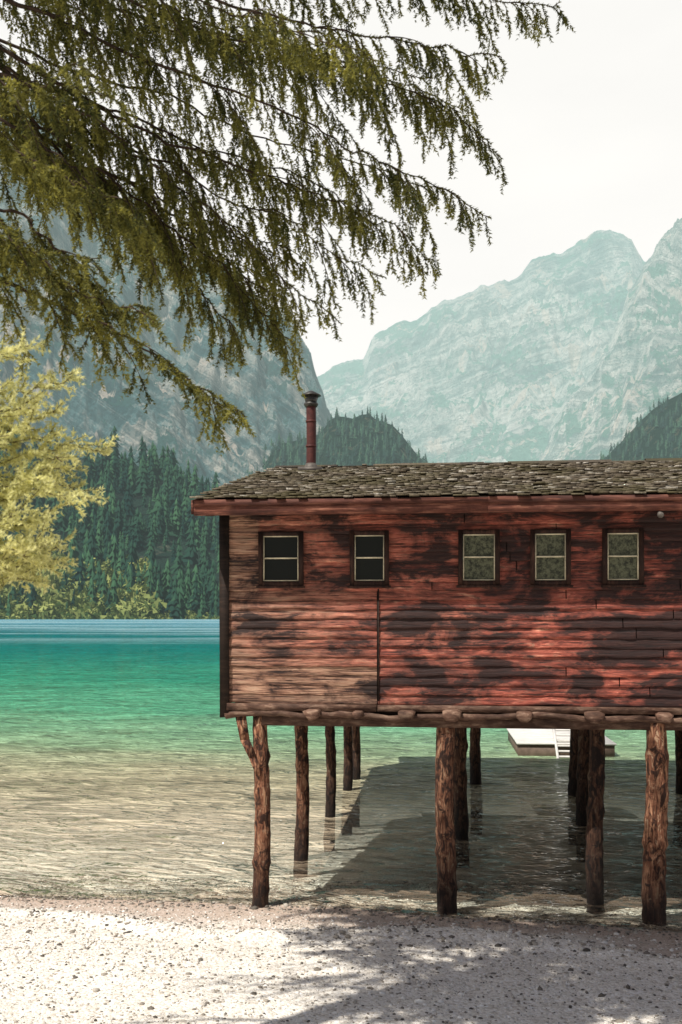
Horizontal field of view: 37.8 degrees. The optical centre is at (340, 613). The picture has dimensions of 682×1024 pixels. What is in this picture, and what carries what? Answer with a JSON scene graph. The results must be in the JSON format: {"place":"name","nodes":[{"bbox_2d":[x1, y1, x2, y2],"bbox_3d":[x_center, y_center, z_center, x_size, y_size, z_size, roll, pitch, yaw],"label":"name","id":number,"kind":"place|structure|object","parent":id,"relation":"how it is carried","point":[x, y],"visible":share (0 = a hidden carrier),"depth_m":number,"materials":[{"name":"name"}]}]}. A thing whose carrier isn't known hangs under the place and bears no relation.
{"place":"outdoors","nodes":[
{"label":"outdoors","id":0,"kind":"place"},
{"bbox_2d":[6,445,218,618],"bbox_3d":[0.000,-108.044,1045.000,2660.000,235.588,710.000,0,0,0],"label":"forest slope","id":1,"kind":"structure","parent":0,"point":[162,558],"depth_m":845.16,"materials":[{"name":"green plant"}]},
{"bbox_2d":[0,550,218,618],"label":"shoreline shrubs","id":2,"kind":"object","parent":1,"relation":"on","point":[140,608],"visible":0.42,"depth_m":695.76,"materials":[{"name":"green plant"}]},
{"bbox_2d":[0,418,219,618],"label":"conifer forest","id":3,"kind":"object","parent":1,"relation":"on","point":[104,532],"visible":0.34,"depth_m":832.31,"materials":[{"name":"green plant"}]},
{"bbox_2d":[0,102,332,491],"bbox_3d":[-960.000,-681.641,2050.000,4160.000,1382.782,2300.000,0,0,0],"label":"mountain","id":4,"kind":"structure","parent":0,"point":[265,398],"depth_m":1480.39,"materials":[{"name":"grey stone"}]},
{"bbox_2d":[0,786,681,1023],"bbox_3d":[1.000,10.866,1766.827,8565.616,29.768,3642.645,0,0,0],"label":"ground","id":5,"kind":"structure","parent":0,"point":[472,976],"depth_m":12.01,"materials":[{"name":"grey gravel"}]},
{"bbox_2d":[0,327,119,594],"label":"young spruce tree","id":6,"kind":"object","parent":5,"relation":"on","point":[22,483],"visible":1,"depth_m":4.05,"materials":[{"name":"yellow plant"}]},
{"bbox_2d":[0,0,575,456],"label":"spruce tree","id":7,"kind":"object","parent":5,"relation":"on","point":[76,186],"visible":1,"depth_m":5.98,"materials":[{"name":"green plant"}]},
{"bbox_2d":[0,874,681,1023],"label":"beach pebbles","id":8,"kind":"object","parent":5,"relation":"on","point":[414,929],"visible":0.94,"depth_m":10.98,"materials":[{"name":"gravel"}]},
{"bbox_2d":[0,619,681,931],"bbox_3d":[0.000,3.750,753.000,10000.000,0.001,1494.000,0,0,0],"label":"lake water","id":9,"kind":"structure","parent":0,"point":[99,703],"depth_m":27.94,"materials":[{"name":"teal liquid"}]},
{"bbox_2d":[190,390,681,925],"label":"boathouse","id":10,"kind":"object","parent":9,"relation":"in","point":[452,602],"visible":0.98,"depth_m":12.42,"materials":[{"name":"red wood"}]},
{"bbox_2d":[263,533,638,580],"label":"window frames","id":11,"kind":"structure","parent":10,"relation":"in","point":[637,555],"depth_m":12.32,"materials":[{"name":"paint"}]},
{"bbox_2d":[265,534,636,579],"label":"window panes","id":12,"kind":"structure","parent":10,"relation":"in","point":[619,544],"depth_m":12.34,"materials":[{"name":"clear glass"}]},
{"bbox_2d":[506,728,616,758],"bbox_3d":[6.059,3.415,27.670,2.590,0.970,3.937,0,0,5],"label":"floating dock","id":13,"kind":"object","parent":9,"relation":"on","point":[540,742],"visible":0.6,"depth_m":26.32,"materials":[{"name":"white wood"}]},
{"bbox_2d":[0,0,681,376],"label":"sky","id":14,"kind":"structure","parent":0,"point":[585,126],"materials":[{"name":"white"}]},
{"bbox_2d":[262,414,421,471],"bbox_3d":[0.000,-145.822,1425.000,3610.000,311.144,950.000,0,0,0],"label":"forest hill","id":15,"kind":"structure","parent":0,"point":[324,459],"depth_m":1427.93,"materials":[{"name":"green plant"}]},
{"bbox_2d":[240,406,427,477],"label":"conifer forest","id":16,"kind":"object","parent":15,"relation":"on","point":[342,427],"visible":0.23,"depth_m":1421.18,"materials":[{"name":"green plant"}]},
{"bbox_2d":[317,230,645,462],"bbox_3d":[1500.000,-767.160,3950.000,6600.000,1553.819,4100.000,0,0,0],"label":"mountain","id":17,"kind":"structure","parent":0,"point":[500,371],"depth_m":3410.04,"materials":[{"name":"grey stone"}]},
{"bbox_2d":[538,218,681,460],"bbox_3d":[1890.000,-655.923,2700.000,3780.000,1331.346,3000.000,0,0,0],"label":"mountain","id":18,"kind":"structure","parent":0,"point":[637,371],"depth_m":2312.78,"materials":[{"name":"grey stone"}]},
{"bbox_2d":[606,393,681,460],"bbox_3d":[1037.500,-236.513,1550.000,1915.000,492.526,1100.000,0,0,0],"label":"forest spur","id":19,"kind":"structure","parent":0,"point":[655,436],"depth_m":1496.86,"materials":[{"name":"green plant"}]},
{"bbox_2d":[599,395,681,460],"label":"conifer forest","id":20,"kind":"object","parent":19,"relation":"on","point":[651,418],"visible":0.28,"depth_m":1505.70,"materials":[{"name":"green plant"}]}
]}

